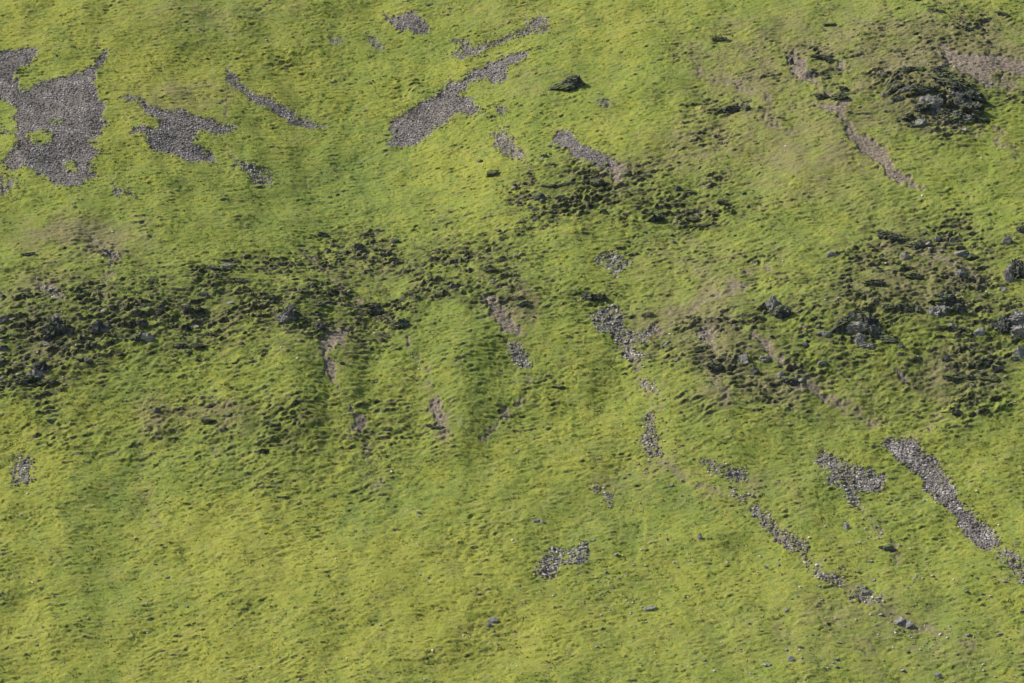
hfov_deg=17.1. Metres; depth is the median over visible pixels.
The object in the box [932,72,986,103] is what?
crag
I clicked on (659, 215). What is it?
crag
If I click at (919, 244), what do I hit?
crag
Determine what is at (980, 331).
crag
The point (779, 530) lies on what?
scree
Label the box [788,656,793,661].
boulder
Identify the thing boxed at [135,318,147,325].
crag
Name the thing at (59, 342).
rock
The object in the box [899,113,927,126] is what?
crag
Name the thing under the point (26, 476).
scree
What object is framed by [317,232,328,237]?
boulder
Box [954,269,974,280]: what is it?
boulder
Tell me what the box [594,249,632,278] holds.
scree
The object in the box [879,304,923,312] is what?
crag
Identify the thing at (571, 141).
scree
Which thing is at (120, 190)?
scree
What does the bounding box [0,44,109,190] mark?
scree
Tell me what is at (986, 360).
crag
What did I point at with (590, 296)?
crag
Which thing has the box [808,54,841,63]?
crag
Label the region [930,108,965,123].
crag
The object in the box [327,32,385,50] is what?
scree
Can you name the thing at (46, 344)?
rock
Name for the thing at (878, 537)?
loose stones
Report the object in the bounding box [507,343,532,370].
scree
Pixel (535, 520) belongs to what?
boulder
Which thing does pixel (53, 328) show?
crag
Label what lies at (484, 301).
boulder
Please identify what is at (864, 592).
boulder
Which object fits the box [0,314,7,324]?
crag
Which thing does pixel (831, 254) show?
boulder
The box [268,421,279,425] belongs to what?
crag
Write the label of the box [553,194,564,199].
boulder
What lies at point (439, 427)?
crag
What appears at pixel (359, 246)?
crag
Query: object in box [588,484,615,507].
scree
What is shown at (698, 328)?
crag
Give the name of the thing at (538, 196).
crag
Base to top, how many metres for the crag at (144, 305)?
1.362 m
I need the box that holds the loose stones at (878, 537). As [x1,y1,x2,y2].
[847,491,890,538]
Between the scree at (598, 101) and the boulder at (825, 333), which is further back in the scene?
the scree at (598, 101)
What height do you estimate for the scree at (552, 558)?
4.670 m
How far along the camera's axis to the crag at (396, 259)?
519.12 m
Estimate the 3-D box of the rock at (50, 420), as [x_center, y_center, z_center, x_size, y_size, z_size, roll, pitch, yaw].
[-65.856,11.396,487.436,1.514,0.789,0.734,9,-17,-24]
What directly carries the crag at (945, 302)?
on the hillside
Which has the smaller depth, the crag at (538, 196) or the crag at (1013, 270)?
the crag at (1013, 270)
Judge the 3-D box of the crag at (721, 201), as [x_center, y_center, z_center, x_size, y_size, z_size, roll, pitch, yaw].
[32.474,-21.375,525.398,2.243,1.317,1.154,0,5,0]
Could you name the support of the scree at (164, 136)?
on the hillside
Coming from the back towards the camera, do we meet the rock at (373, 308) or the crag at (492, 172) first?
the crag at (492, 172)
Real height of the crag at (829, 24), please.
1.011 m
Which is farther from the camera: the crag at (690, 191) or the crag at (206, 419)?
the crag at (690, 191)
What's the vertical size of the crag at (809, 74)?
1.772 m
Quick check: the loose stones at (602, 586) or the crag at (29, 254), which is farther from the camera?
the crag at (29, 254)
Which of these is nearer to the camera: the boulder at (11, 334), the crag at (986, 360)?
the crag at (986, 360)
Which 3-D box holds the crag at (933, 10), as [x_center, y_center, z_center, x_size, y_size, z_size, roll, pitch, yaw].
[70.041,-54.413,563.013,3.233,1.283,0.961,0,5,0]
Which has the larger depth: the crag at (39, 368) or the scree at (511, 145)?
the scree at (511, 145)
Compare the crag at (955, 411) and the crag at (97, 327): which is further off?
the crag at (97, 327)
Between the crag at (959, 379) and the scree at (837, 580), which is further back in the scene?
the crag at (959, 379)
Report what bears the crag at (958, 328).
on the hillside
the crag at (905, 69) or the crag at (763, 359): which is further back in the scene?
the crag at (905, 69)
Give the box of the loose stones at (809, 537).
[719,461,971,648]
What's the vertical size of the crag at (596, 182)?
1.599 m
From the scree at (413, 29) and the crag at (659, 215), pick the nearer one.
the crag at (659, 215)
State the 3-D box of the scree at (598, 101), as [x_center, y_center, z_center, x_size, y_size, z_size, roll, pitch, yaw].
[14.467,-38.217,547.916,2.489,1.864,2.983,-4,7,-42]
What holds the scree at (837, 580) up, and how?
on the hillside
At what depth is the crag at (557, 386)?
493.14 m
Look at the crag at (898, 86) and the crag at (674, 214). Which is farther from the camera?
the crag at (898, 86)
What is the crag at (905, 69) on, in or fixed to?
on the hillside
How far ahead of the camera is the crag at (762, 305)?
502.51 m
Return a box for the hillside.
[0,0,1023,682]
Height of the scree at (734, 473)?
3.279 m
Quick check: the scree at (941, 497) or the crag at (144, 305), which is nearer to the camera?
the scree at (941, 497)
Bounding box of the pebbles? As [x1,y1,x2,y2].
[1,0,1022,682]
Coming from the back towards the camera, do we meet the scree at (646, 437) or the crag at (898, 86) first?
the crag at (898, 86)
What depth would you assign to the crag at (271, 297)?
504.27 m
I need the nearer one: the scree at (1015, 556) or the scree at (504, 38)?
the scree at (1015, 556)
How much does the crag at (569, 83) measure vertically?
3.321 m
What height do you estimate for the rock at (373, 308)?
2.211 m
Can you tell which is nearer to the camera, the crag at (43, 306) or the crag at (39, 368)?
the crag at (39, 368)
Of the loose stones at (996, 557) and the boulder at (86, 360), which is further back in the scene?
the boulder at (86, 360)
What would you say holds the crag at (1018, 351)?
on the hillside
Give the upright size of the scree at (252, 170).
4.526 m
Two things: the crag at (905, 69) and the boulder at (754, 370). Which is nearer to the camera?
the boulder at (754, 370)
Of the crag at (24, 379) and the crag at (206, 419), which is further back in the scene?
the crag at (24, 379)
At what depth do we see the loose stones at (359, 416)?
487.81 m
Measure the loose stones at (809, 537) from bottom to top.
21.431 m
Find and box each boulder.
[0,344,7,351]
[6,332,16,336]
[75,356,92,363]
[157,304,163,309]
[189,290,208,301]
[222,412,231,417]
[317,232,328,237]
[480,299,487,303]
[485,617,498,626]
[532,518,545,522]
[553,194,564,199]
[751,367,758,374]
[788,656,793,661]
[815,330,830,337]
[827,251,839,257]
[843,522,849,529]
[861,589,873,595]
[878,544,893,551]
[894,616,914,627]
[900,253,911,259]
[935,672,941,678]
[941,354,950,362]
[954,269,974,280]
[989,310,1023,337]
[1002,236,1011,244]
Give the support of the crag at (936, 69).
on the hillside
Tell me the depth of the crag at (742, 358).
494.26 m
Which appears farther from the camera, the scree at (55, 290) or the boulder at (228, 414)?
the scree at (55, 290)
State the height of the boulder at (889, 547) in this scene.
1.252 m
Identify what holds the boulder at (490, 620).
on the hillside
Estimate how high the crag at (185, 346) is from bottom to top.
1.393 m
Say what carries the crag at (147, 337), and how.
on the hillside
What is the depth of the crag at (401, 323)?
501.54 m
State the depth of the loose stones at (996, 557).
464.77 m
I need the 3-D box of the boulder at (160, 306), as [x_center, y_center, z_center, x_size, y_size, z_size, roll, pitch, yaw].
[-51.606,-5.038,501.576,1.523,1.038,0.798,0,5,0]
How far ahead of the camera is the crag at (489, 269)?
511.59 m
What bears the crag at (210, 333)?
on the hillside
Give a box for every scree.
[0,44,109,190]
[0,125,20,195]
[8,452,35,485]
[34,246,120,300]
[106,177,137,198]
[118,95,236,166]
[225,65,328,132]
[236,158,272,186]
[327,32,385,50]
[384,50,527,150]
[385,8,431,34]
[445,12,551,60]
[489,103,528,161]
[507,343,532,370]
[533,542,590,578]
[551,129,616,169]
[587,304,655,363]
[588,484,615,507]
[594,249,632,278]
[597,98,609,108]
[639,376,660,394]
[639,410,662,457]
[699,457,747,482]
[751,504,809,553]
[807,567,884,605]
[812,450,887,509]
[880,435,1002,551]
[991,547,1023,581]
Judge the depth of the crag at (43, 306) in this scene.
501.11 m
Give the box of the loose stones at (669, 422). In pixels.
[614,325,745,507]
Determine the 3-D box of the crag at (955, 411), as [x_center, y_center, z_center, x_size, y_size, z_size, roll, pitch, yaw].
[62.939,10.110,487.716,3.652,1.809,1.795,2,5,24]
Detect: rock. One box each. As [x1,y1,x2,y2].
[43,342,51,345]
[46,419,55,422]
[55,340,63,344]
[817,360,826,364]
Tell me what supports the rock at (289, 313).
on the hillside
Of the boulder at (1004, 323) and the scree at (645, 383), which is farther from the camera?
the boulder at (1004, 323)
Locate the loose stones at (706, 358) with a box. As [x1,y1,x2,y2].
[692,310,721,388]
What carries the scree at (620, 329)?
on the hillside
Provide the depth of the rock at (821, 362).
493.78 m
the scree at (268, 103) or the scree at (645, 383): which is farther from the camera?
the scree at (268, 103)
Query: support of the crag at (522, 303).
on the hillside
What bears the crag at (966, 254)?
on the hillside
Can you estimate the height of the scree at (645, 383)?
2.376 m
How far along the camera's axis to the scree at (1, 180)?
528.32 m
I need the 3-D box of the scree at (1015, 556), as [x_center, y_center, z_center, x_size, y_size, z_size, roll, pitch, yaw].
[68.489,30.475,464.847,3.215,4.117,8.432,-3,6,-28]
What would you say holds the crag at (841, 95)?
on the hillside
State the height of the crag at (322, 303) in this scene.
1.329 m
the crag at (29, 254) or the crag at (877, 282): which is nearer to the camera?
the crag at (877, 282)
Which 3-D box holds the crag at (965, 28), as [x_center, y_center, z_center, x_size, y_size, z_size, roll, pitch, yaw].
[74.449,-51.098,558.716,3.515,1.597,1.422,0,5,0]
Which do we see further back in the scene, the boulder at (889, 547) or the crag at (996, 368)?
the crag at (996, 368)
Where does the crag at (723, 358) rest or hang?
on the hillside
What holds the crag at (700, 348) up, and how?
on the hillside
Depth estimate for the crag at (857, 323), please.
497.28 m
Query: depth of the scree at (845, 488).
478.88 m
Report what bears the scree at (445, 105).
on the hillside
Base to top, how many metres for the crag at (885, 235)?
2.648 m
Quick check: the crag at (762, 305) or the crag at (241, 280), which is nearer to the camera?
the crag at (762, 305)
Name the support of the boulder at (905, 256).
on the hillside
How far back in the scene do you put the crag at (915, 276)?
506.87 m
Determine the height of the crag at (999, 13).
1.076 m
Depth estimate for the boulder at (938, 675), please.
447.49 m
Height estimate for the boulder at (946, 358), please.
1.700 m
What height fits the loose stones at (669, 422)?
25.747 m
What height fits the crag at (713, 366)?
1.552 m
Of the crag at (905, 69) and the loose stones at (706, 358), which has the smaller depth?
the loose stones at (706, 358)
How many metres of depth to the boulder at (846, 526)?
470.90 m
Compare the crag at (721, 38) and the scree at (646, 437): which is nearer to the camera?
the scree at (646, 437)
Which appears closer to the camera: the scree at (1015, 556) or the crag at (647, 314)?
the scree at (1015, 556)
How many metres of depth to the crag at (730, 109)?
543.08 m
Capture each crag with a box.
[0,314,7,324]
[13,375,59,385]
[20,252,35,255]
[27,360,47,377]
[39,304,50,308]
[40,313,72,341]
[89,320,112,334]
[129,331,153,342]
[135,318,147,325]
[140,303,151,307]
[171,343,204,348]
[180,303,191,311]
[201,331,217,335]
[201,418,214,421]
[206,263,233,270]
[229,278,249,283]
[253,295,277,300]
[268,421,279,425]
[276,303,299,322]
[310,322,334,329]
[312,300,330,306]
[352,243,366,251]
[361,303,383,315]
[381,426,392,430]
[389,257,400,261]
[392,318,409,329]
[425,424,444,429]
[448,283,457,288]
[482,268,497,271]
[487,169,498,176]
[515,300,528,306]
[533,192,546,200]
[541,181,578,187]
[548,74,585,91]
[551,385,564,388]
[581,177,605,186]
[581,292,607,301]
[642,312,653,317]
[643,605,656,610]
[646,209,671,221]
[671,211,682,216]
[684,190,696,194]
[686,216,713,228]
[691,327,702,331]
[694,345,707,351]
[706,362,722,371]
[711,36,728,40]
[715,105,750,112]
[716,198,729,205]
[719,356,727,360]
[737,354,748,362]
[758,300,766,309]
[758,356,770,362]
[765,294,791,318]
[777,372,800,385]
[805,70,817,78]
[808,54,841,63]
[815,86,849,99]
[823,22,835,26]
[830,310,898,348]
[861,279,885,286]
[877,229,901,243]
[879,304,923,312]
[887,81,922,92]
[890,95,905,101]
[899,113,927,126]
[901,66,925,72]
[903,273,922,279]
[905,85,941,97]
[905,240,924,248]
[913,93,947,113]
[927,8,945,12]
[928,291,965,316]
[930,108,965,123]
[932,66,948,72]
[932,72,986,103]
[934,324,968,333]
[940,407,961,415]
[942,373,1000,383]
[952,92,989,123]
[954,250,978,260]
[958,24,973,31]
[973,327,984,335]
[976,357,992,363]
[992,364,1003,372]
[997,11,1010,16]
[1003,258,1023,281]
[1010,346,1023,361]
[1016,223,1023,232]
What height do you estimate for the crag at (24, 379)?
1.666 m
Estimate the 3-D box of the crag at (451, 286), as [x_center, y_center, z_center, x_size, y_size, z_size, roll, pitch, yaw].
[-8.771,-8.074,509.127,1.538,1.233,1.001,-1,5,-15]
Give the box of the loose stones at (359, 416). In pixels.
[330,359,385,485]
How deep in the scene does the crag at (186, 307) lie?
501.25 m
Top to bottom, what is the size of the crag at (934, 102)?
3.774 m
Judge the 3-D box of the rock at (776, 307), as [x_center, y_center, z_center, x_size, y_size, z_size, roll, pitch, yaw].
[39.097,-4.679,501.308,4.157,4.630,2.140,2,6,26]
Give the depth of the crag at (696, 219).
521.30 m
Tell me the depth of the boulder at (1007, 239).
513.92 m
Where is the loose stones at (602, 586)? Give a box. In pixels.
[555,564,641,627]
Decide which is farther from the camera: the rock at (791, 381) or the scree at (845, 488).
the rock at (791, 381)
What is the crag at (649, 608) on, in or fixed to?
on the hillside
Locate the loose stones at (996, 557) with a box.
[985,538,1023,583]
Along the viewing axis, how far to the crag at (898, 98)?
540.67 m
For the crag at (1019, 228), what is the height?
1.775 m
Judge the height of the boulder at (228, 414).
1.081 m
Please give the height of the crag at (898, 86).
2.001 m
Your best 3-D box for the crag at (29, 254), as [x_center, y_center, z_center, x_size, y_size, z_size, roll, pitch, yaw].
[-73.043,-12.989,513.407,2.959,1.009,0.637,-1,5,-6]
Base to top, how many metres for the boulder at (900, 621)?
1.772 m
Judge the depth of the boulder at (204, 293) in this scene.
503.99 m
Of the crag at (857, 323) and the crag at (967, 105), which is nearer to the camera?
the crag at (857, 323)
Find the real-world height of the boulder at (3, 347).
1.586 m
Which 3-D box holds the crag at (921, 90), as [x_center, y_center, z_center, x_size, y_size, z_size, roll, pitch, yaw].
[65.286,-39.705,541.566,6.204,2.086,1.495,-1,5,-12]
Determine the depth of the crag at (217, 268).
510.68 m
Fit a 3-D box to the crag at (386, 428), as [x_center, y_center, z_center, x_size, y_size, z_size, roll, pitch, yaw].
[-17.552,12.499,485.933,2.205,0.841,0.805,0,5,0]
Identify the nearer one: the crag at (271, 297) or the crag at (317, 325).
the crag at (317, 325)

